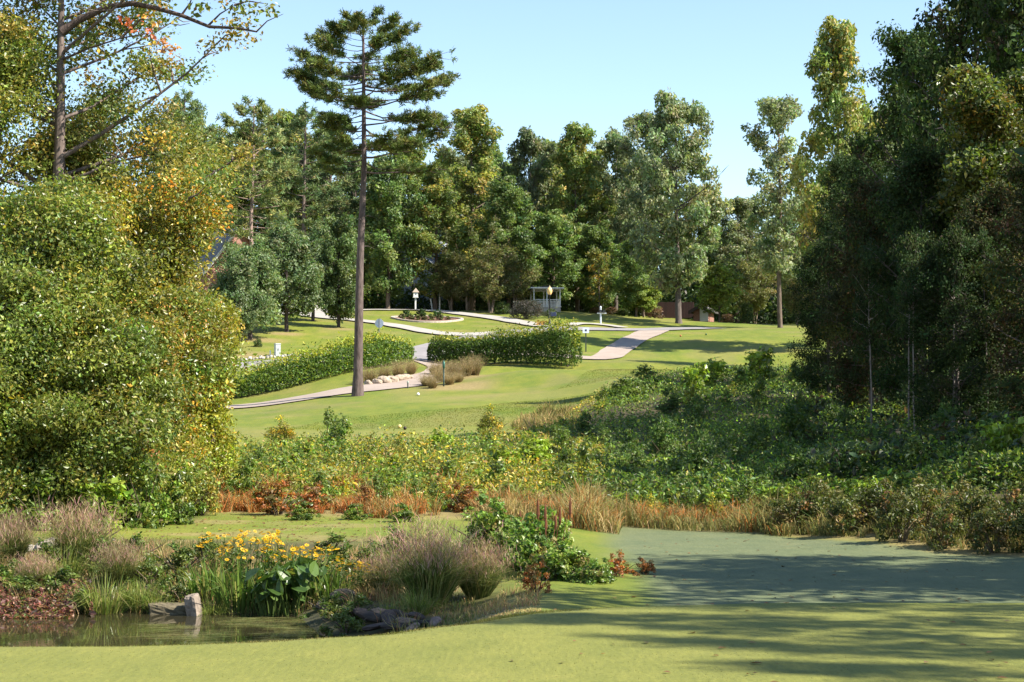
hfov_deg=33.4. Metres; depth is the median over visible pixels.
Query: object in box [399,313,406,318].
mound plant
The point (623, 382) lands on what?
brush shrub
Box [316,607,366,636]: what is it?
bank plant
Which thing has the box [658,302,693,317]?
wooden fence
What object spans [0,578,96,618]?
plants
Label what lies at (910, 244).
slim trunk tree
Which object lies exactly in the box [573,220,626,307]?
maple tree
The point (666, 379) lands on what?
broadleaf shrub
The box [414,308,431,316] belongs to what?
juniper shrub
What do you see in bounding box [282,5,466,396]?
pine tree
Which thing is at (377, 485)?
brush shrub
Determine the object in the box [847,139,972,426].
forest tree
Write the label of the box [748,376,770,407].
brush shrub
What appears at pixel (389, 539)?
bank plant
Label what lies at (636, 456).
dark shrub
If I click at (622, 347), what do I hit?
cart path
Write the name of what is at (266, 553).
daisy plant
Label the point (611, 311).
tan shrub
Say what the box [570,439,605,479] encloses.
brush shrub
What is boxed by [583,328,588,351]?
path sign
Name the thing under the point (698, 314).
brick shed
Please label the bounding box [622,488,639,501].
brush shrub
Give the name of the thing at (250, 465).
brush shrub
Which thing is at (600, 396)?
brush shrub
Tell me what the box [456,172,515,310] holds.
oak tree
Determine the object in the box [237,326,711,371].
road
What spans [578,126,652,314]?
oak tree
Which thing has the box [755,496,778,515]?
bank shrub
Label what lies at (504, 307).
green bush
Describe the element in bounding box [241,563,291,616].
arrow arum
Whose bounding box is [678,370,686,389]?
brush shrub
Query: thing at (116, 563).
grass clump
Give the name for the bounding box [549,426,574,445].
brush shrub
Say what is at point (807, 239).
gum tree
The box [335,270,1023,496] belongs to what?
undergrowth
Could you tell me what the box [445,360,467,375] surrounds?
tan grass clump
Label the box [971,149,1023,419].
forest tree
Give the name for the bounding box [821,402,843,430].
dark shrub
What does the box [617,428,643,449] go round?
bramble shrub
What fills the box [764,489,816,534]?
bank shrub
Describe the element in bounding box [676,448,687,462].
brush shrub
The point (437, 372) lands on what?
tan grass clump
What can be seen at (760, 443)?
brush shrub
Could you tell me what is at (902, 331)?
slim trunk tree
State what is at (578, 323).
footpath
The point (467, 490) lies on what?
russet shrub
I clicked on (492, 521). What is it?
vine mound
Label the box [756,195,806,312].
maple tree
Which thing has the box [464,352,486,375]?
tan grass clump
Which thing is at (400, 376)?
boulder
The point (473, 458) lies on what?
undergrowth
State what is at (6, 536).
grass clump
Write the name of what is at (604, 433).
dark shrub
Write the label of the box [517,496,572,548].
dock stalks
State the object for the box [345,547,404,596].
grass clump
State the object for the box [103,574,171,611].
sedge clump
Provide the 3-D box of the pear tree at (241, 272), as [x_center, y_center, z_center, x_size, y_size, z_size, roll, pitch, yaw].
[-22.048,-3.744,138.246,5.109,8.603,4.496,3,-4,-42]
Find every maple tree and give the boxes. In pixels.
[154,98,207,172]
[207,123,253,226]
[307,155,345,231]
[352,150,435,308]
[467,175,546,308]
[473,144,517,298]
[526,208,585,306]
[554,170,600,307]
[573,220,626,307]
[611,230,658,316]
[636,153,685,296]
[683,227,748,319]
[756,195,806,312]
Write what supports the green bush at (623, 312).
on the ground at (750, 562)
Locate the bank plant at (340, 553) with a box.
[317,541,365,578]
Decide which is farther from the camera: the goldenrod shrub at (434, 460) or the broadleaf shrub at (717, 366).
the broadleaf shrub at (717, 366)
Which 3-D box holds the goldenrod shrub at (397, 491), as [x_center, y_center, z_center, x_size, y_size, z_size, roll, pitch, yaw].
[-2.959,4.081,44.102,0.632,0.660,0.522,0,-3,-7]
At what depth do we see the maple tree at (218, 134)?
203.26 m
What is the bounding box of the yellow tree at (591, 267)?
[583,247,613,312]
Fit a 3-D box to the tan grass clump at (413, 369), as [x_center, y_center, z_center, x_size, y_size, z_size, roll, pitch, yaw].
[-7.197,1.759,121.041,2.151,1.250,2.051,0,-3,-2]
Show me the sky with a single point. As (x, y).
(544, 65)
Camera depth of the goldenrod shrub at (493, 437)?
64.13 m
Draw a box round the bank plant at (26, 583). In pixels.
[1,575,47,602]
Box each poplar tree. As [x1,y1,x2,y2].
[386,148,448,240]
[427,103,513,310]
[581,150,611,223]
[789,15,887,290]
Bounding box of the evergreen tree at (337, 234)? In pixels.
[315,212,370,327]
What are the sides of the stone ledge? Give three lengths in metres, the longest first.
0.716 x 0.421 x 0.326 m
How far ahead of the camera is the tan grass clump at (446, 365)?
119.78 m
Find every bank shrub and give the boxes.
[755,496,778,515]
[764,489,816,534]
[794,477,839,526]
[824,486,869,535]
[855,476,903,531]
[875,486,925,541]
[891,472,951,534]
[925,501,968,550]
[940,475,999,535]
[962,497,1023,554]
[986,471,1023,540]
[1004,494,1023,539]
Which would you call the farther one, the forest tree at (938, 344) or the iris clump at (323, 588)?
the forest tree at (938, 344)
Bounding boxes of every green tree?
[0,168,190,334]
[0,246,133,521]
[0,288,94,517]
[0,317,187,524]
[42,245,257,502]
[52,282,203,521]
[186,287,251,484]
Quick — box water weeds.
[130,617,319,644]
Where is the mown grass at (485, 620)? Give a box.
[0,603,1022,681]
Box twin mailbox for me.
[597,306,605,323]
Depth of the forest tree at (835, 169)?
127.36 m
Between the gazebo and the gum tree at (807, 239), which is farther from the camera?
the gum tree at (807, 239)
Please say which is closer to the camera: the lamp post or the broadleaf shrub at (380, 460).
the broadleaf shrub at (380, 460)
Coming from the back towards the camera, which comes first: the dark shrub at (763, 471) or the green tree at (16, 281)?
the dark shrub at (763, 471)
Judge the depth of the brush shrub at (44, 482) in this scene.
35.95 m
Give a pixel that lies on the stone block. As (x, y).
(192, 602)
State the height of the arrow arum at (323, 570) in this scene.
0.816 m
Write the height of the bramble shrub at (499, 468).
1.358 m
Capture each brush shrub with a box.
[0,460,24,527]
[9,466,71,530]
[118,450,176,528]
[224,451,264,495]
[244,442,271,473]
[246,488,260,510]
[264,455,286,479]
[292,446,309,470]
[292,459,308,476]
[307,469,342,505]
[316,413,362,465]
[317,406,341,441]
[356,440,378,465]
[372,472,393,501]
[426,480,445,507]
[428,458,459,487]
[439,446,458,469]
[482,431,496,450]
[498,481,519,497]
[542,459,565,487]
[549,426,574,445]
[550,425,561,441]
[550,428,578,467]
[551,448,576,478]
[556,467,583,494]
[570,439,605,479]
[593,451,607,471]
[594,386,611,408]
[604,375,650,402]
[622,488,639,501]
[629,363,663,390]
[629,466,646,486]
[634,380,649,400]
[655,458,685,484]
[666,453,702,482]
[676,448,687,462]
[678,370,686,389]
[678,489,700,513]
[714,388,736,409]
[720,461,738,492]
[729,477,759,510]
[731,367,748,387]
[741,457,756,482]
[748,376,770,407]
[748,436,773,466]
[766,364,779,382]
[783,360,800,380]
[785,367,803,387]
[791,391,808,417]
[894,430,939,488]
[901,412,921,431]
[963,432,998,486]
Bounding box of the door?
[700,307,707,320]
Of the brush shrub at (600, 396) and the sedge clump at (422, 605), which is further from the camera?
the brush shrub at (600, 396)
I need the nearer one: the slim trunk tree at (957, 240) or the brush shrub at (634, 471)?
the brush shrub at (634, 471)
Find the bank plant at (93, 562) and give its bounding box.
[77,535,130,574]
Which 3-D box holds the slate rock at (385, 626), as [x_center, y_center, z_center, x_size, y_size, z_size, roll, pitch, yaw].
[-1.568,3.819,22.841,0.462,0.089,0.234,1,-3,-21]
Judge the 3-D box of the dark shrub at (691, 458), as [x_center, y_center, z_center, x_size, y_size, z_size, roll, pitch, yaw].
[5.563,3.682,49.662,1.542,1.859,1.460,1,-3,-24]
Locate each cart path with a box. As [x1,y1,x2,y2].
[224,360,463,407]
[471,330,668,358]
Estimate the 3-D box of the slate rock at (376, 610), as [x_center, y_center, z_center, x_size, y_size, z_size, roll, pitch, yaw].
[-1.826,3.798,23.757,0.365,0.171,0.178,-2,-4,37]
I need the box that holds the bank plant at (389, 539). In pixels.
[373,523,416,560]
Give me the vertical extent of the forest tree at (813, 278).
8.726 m
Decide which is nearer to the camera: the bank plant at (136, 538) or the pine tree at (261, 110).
the bank plant at (136, 538)
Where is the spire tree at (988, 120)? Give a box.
[923,61,1023,391]
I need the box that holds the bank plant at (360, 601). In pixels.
[336,592,379,621]
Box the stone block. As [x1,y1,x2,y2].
[184,593,201,615]
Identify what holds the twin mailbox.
on the ground at (750, 562)
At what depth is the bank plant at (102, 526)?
30.84 m
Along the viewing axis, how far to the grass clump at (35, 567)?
27.15 m
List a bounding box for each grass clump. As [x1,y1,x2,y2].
[0,505,48,564]
[0,519,40,558]
[5,550,82,586]
[20,496,143,567]
[76,535,160,586]
[331,512,525,606]
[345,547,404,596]
[363,365,384,381]
[373,363,396,376]
[388,359,414,375]
[403,358,424,373]
[413,372,435,385]
[419,375,440,388]
[424,361,441,373]
[426,366,451,382]
[427,536,544,599]
[437,371,461,384]
[438,361,462,374]
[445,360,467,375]
[449,370,469,382]
[451,356,477,375]
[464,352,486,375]
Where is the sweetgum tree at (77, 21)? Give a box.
[0,0,282,313]
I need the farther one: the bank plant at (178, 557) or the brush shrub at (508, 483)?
the brush shrub at (508, 483)
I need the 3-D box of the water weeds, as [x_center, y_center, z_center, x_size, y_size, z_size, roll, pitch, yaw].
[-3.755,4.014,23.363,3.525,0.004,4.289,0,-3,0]
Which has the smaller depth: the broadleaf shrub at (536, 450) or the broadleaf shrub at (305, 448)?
the broadleaf shrub at (536, 450)
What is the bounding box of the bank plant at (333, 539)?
[309,533,356,552]
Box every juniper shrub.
[403,310,414,316]
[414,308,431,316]
[428,310,445,317]
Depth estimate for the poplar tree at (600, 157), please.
222.94 m
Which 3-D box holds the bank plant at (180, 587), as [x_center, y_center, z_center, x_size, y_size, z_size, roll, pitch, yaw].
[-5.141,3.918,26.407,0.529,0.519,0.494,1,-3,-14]
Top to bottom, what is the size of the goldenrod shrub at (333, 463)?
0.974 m
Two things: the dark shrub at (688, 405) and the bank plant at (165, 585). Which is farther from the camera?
the dark shrub at (688, 405)
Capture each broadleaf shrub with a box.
[73,473,133,530]
[166,453,202,516]
[264,438,279,457]
[276,450,301,471]
[283,437,317,466]
[370,451,403,491]
[424,429,458,463]
[426,445,446,459]
[484,443,525,484]
[515,440,551,475]
[520,431,552,459]
[609,491,639,502]
[632,482,684,509]
[657,376,674,391]
[674,362,718,402]
[691,357,742,389]
[703,488,731,504]
[732,345,785,388]
[745,370,763,390]
[760,483,795,500]
[852,475,892,508]
[975,412,1023,474]
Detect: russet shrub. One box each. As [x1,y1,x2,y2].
[252,476,302,516]
[295,480,339,512]
[353,485,382,511]
[437,481,477,512]
[522,558,551,592]
[606,549,639,576]
[630,556,656,574]
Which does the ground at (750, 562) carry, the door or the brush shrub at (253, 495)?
the brush shrub at (253, 495)
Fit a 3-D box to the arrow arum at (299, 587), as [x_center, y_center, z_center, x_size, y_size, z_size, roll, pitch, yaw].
[-3.275,3.751,25.840,0.828,0.998,0.902,-1,-3,21]
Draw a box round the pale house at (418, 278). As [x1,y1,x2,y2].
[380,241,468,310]
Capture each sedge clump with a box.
[7,541,98,579]
[44,572,161,614]
[74,550,180,582]
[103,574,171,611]
[122,591,178,611]
[198,598,237,615]
[371,597,419,612]
[378,583,464,615]
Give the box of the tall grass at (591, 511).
[210,399,1023,552]
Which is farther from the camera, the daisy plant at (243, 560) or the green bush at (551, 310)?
the green bush at (551, 310)
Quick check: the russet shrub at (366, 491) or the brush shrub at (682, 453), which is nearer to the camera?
the russet shrub at (366, 491)
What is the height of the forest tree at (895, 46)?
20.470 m
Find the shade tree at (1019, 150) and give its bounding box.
[1012,139,1023,163]
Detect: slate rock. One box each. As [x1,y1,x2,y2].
[352,607,366,613]
[356,610,382,622]
[362,622,387,630]
[370,608,386,613]
[378,623,410,629]
[381,609,395,622]
[387,609,406,617]
[395,617,415,623]
[403,622,419,631]
[406,612,425,619]
[410,620,429,626]
[429,616,441,626]
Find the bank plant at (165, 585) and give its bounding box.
[140,575,181,602]
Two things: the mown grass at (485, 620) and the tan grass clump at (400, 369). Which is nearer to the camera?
the mown grass at (485, 620)
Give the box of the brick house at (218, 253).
[191,227,253,299]
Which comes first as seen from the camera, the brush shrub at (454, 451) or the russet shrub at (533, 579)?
the russet shrub at (533, 579)
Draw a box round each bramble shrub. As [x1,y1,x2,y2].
[154,470,207,524]
[222,486,239,497]
[285,501,320,520]
[286,490,305,509]
[341,503,373,519]
[354,480,373,492]
[387,502,419,522]
[402,487,431,509]
[411,480,426,496]
[463,460,524,493]
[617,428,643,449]
[645,419,662,435]
[704,499,736,517]
[795,455,844,499]
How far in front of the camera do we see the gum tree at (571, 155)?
197.49 m
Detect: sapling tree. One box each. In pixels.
[617,282,663,316]
[693,261,747,321]
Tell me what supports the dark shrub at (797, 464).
on the ground at (750, 562)
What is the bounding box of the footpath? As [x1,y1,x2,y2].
[570,322,625,326]
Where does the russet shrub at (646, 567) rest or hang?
on the ground at (750, 562)
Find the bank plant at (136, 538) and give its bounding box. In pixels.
[118,531,163,564]
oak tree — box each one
[324,156,375,283]
[423,145,477,235]
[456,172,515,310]
[493,125,557,299]
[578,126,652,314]
[624,88,734,323]
[727,195,772,280]
[852,100,908,178]
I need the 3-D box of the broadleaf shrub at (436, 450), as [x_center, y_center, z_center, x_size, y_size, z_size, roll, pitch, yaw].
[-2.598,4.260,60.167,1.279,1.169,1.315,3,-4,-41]
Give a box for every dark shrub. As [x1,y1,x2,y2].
[130,452,178,518]
[572,412,596,443]
[589,422,612,446]
[614,439,647,471]
[648,414,685,460]
[655,385,680,418]
[679,402,693,422]
[684,395,712,425]
[684,436,721,488]
[694,428,713,460]
[710,432,749,471]
[739,420,770,452]
[742,460,779,494]
[751,418,772,442]
[760,395,825,458]
[769,436,807,487]
[794,437,813,452]
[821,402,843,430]
[829,441,878,494]
[831,406,854,434]
[833,409,859,431]
[840,422,859,439]
[924,439,946,456]
[926,401,966,441]
[981,410,1015,443]
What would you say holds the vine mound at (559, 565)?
on the ground at (750, 562)
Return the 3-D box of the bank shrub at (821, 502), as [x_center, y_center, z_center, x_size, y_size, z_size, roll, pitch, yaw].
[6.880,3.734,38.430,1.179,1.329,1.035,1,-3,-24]
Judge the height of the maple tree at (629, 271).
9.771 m
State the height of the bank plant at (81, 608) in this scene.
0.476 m
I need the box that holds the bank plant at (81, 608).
[67,586,98,612]
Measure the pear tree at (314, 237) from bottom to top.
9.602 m
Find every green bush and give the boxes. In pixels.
[253,338,262,346]
[479,301,500,309]
[494,301,510,314]
[543,309,557,317]
[612,308,629,315]
[628,308,640,316]
[739,301,756,323]
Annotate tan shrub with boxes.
[589,307,598,312]
[605,307,617,314]
[644,307,664,318]
[720,313,734,322]
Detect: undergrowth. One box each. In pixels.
[198,356,1023,511]
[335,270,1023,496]
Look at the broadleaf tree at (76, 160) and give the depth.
47.22 m
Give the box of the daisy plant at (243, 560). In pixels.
[218,530,280,579]
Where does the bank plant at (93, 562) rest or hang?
on the ground at (750, 562)
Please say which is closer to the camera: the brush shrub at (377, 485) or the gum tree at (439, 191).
the brush shrub at (377, 485)
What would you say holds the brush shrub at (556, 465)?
on the ground at (750, 562)
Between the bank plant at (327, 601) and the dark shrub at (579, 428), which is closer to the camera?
the bank plant at (327, 601)
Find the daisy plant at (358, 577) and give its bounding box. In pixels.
[330,556,376,593]
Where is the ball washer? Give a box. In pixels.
[442,360,444,385]
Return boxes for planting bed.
[391,315,463,322]
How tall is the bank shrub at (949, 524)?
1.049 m
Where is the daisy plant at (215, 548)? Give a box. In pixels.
[197,529,256,571]
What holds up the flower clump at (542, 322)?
on the ground at (750, 562)
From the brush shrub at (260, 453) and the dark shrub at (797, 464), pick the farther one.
the brush shrub at (260, 453)
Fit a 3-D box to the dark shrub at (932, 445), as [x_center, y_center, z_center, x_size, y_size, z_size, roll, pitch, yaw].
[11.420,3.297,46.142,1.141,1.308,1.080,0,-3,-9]
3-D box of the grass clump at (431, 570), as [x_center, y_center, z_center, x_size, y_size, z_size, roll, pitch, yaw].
[-1.206,3.218,25.114,3.042,1.473,2.668,-1,-3,18]
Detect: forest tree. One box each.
[783,233,873,400]
[796,148,864,351]
[806,148,893,356]
[808,174,927,414]
[825,19,944,353]
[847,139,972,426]
[889,0,1023,386]
[895,230,1023,428]
[923,0,1023,183]
[924,178,1023,422]
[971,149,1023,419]
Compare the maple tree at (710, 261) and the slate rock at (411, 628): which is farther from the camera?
the maple tree at (710, 261)
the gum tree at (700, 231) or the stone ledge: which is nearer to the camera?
the stone ledge
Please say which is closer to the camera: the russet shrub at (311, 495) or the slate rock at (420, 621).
the slate rock at (420, 621)
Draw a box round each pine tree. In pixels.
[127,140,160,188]
[152,87,227,252]
[212,95,301,260]
[257,101,355,254]
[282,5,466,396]
[284,137,375,260]
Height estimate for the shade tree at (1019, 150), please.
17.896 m
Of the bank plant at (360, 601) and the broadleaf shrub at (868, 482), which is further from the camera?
the broadleaf shrub at (868, 482)
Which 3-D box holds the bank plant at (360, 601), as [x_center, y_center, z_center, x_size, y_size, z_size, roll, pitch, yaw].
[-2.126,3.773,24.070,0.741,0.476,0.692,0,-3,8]
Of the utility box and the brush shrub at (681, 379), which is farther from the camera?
the utility box
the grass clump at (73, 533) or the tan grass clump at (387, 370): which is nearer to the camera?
the grass clump at (73, 533)
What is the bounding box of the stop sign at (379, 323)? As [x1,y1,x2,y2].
[375,318,382,331]
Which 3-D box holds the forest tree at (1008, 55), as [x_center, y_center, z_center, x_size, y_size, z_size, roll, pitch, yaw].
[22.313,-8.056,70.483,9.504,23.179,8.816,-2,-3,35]
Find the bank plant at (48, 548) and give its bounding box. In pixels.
[16,537,79,573]
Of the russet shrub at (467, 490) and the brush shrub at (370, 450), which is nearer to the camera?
the russet shrub at (467, 490)
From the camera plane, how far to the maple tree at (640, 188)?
220.29 m
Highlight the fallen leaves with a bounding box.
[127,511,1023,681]
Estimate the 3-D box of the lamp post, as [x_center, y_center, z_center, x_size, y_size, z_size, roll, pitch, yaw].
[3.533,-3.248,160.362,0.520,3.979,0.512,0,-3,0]
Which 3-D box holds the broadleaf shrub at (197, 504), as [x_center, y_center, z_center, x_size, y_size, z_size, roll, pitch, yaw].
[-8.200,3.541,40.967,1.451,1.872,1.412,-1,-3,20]
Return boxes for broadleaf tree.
[0,21,73,240]
[0,73,252,296]
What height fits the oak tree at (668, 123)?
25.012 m
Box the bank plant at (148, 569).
[121,556,174,588]
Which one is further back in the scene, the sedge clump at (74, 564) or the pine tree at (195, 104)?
the pine tree at (195, 104)
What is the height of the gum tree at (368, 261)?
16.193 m
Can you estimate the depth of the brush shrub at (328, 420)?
73.76 m
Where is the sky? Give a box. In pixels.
[0,0,988,290]
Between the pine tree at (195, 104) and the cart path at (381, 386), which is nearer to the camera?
the cart path at (381, 386)
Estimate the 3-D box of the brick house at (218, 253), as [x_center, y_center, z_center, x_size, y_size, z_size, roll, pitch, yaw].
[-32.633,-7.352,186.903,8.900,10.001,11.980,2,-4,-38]
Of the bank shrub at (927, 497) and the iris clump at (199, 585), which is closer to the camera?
the iris clump at (199, 585)
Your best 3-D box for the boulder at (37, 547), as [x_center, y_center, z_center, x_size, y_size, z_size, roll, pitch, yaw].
[-8.248,3.696,30.364,0.538,0.428,0.479,1,-3,-17]
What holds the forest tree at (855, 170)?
on the ground at (750, 562)
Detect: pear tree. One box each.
[207,242,269,337]
[209,233,285,339]
[260,211,327,331]
[288,221,342,320]
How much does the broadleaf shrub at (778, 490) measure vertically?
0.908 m
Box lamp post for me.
[547,285,551,324]
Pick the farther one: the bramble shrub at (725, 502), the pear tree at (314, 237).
the pear tree at (314, 237)
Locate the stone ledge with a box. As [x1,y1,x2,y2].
[148,601,185,614]
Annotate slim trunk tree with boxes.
[846,257,886,427]
[886,226,924,432]
[888,249,933,429]
[911,228,941,384]
[931,218,969,403]
[966,226,1001,408]
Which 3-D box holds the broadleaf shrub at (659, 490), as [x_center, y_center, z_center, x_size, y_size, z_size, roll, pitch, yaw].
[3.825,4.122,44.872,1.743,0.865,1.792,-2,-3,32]
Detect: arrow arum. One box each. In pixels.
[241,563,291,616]
[259,555,318,615]
[289,554,327,601]
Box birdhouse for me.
[412,288,418,308]
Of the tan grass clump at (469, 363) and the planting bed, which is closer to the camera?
the tan grass clump at (469, 363)
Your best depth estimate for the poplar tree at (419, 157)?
218.29 m
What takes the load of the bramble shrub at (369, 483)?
on the ground at (750, 562)
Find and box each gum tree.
[211,177,257,228]
[220,122,282,244]
[250,108,327,236]
[253,152,310,235]
[352,183,409,308]
[399,170,480,309]
[528,138,563,226]
[534,121,617,311]
[678,182,726,298]
[795,171,832,268]
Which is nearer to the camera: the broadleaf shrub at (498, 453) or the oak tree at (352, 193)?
the broadleaf shrub at (498, 453)
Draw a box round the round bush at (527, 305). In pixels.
[507,298,547,318]
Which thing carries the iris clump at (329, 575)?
on the ground at (750, 562)
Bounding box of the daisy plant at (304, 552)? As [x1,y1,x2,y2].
[275,542,338,569]
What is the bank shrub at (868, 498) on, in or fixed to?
on the ground at (750, 562)
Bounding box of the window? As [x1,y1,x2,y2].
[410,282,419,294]
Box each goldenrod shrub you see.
[189,449,222,515]
[262,415,297,443]
[322,453,337,469]
[378,432,416,468]
[392,486,400,498]
[417,452,439,487]
[443,484,461,509]
[475,403,505,436]
[485,435,503,456]
[571,438,590,460]
[645,494,663,512]
[680,383,700,404]
[701,492,726,521]
[726,381,741,395]
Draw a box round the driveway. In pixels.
[300,309,540,334]
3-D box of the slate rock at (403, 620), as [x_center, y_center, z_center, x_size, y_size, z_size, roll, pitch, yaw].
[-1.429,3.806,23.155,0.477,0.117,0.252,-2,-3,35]
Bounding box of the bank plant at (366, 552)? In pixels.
[345,540,397,577]
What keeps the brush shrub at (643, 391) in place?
on the ground at (750, 562)
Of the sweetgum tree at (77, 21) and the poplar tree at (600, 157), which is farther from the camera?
the poplar tree at (600, 157)
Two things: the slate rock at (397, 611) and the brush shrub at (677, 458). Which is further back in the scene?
the brush shrub at (677, 458)
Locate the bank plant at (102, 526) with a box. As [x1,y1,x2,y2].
[77,515,120,540]
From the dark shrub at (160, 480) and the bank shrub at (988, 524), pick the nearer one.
the bank shrub at (988, 524)
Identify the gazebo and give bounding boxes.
[528,286,563,311]
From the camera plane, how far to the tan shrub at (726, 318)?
190.20 m
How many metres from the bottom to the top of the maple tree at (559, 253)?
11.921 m
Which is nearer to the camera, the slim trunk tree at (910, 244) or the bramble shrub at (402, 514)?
the bramble shrub at (402, 514)
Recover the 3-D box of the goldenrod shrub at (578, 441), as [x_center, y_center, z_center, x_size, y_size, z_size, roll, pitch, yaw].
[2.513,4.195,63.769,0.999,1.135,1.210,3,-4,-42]
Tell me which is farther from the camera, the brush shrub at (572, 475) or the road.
the road
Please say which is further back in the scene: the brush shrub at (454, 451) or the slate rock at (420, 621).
the brush shrub at (454, 451)
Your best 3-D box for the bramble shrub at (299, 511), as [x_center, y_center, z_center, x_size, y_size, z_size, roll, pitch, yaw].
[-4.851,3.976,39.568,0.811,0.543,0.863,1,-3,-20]
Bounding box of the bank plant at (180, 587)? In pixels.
[164,577,192,602]
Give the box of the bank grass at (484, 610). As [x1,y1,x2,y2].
[0,534,541,633]
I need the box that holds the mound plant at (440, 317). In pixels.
[436,314,442,319]
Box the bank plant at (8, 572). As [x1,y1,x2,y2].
[0,558,40,591]
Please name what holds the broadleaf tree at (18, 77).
on the ground at (750, 562)
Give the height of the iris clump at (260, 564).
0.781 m
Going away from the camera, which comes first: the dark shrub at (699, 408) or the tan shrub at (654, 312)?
the dark shrub at (699, 408)
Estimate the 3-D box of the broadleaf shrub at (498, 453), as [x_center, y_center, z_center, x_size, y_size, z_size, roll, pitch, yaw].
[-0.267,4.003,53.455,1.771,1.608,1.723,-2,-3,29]
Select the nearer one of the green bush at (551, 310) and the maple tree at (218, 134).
the green bush at (551, 310)
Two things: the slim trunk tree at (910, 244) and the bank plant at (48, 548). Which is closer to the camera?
the bank plant at (48, 548)
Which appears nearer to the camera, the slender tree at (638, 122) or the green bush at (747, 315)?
the green bush at (747, 315)
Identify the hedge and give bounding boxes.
[224,327,416,396]
[426,312,582,367]
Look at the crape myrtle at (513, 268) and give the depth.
184.13 m
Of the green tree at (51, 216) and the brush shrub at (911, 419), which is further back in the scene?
the brush shrub at (911, 419)
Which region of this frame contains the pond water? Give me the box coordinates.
[0,612,336,646]
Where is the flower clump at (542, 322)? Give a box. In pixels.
[533,320,546,324]
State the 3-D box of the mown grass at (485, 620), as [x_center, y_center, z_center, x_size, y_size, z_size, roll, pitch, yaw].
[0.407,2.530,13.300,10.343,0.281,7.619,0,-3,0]
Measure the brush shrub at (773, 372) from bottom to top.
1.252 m
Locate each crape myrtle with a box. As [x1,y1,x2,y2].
[425,227,471,310]
[446,223,485,310]
[459,214,522,312]
[488,220,541,309]
[735,232,776,323]
[775,238,817,324]
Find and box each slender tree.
[614,109,672,316]
[709,196,763,322]
[740,94,815,327]
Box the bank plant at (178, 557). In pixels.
[152,540,210,582]
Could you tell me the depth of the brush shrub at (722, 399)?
85.14 m
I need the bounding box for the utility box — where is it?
[274,343,280,355]
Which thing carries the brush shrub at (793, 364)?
on the ground at (750, 562)
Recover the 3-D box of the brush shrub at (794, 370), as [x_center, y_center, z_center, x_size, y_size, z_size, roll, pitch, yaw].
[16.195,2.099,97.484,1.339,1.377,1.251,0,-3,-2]
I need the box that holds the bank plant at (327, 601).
[299,591,351,619]
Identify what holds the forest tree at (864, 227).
on the ground at (750, 562)
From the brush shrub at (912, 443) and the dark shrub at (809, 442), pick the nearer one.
the brush shrub at (912, 443)
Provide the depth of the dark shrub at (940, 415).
52.78 m
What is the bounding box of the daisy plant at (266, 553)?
[248,529,318,571]
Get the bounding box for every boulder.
[33,536,56,554]
[316,602,329,611]
[329,588,357,603]
[372,379,382,383]
[377,376,391,382]
[387,376,398,381]
[396,374,403,380]
[402,374,410,379]
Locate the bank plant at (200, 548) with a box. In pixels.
[184,534,233,567]
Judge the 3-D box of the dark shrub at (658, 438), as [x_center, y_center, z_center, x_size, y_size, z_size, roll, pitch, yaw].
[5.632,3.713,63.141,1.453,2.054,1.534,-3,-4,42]
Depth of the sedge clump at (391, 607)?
23.82 m
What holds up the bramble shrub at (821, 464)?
on the ground at (750, 562)
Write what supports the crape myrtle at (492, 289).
on the ground at (750, 562)
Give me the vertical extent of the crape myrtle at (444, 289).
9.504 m
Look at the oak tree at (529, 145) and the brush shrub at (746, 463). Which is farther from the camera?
the oak tree at (529, 145)
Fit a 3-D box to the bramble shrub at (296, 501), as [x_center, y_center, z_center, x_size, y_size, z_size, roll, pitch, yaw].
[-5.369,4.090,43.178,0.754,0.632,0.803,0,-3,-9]
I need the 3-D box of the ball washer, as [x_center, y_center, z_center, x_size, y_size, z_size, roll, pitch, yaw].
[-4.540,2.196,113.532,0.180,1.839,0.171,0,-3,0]
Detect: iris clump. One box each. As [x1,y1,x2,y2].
[171,555,252,603]
[195,558,291,612]
[242,554,303,601]
[268,549,350,585]
[306,565,365,604]
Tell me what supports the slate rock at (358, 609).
on the ground at (750, 562)
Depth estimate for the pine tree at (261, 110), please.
176.28 m
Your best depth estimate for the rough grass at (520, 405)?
93.47 m
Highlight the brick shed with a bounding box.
[688,305,718,321]
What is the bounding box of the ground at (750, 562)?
[0,310,1023,681]
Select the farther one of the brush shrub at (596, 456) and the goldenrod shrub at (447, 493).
the brush shrub at (596, 456)
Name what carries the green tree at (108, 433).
on the ground at (750, 562)
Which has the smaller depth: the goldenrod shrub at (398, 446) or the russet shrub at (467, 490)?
the russet shrub at (467, 490)
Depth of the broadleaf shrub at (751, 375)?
95.63 m
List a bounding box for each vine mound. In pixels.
[452,493,533,558]
[487,513,575,575]
[504,505,579,553]
[521,537,591,581]
[568,557,620,584]
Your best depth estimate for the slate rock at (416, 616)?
23.20 m
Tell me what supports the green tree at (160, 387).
on the ground at (750, 562)
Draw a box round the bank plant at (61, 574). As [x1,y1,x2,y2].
[32,564,96,597]
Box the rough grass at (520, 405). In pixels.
[292,369,682,429]
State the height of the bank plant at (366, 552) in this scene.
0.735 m
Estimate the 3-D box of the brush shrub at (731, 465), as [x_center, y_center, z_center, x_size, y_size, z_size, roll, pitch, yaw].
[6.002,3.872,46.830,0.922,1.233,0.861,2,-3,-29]
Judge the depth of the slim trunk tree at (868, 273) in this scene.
66.05 m
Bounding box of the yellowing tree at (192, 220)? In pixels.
[31,156,246,463]
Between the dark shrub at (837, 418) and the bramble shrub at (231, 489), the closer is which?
the bramble shrub at (231, 489)

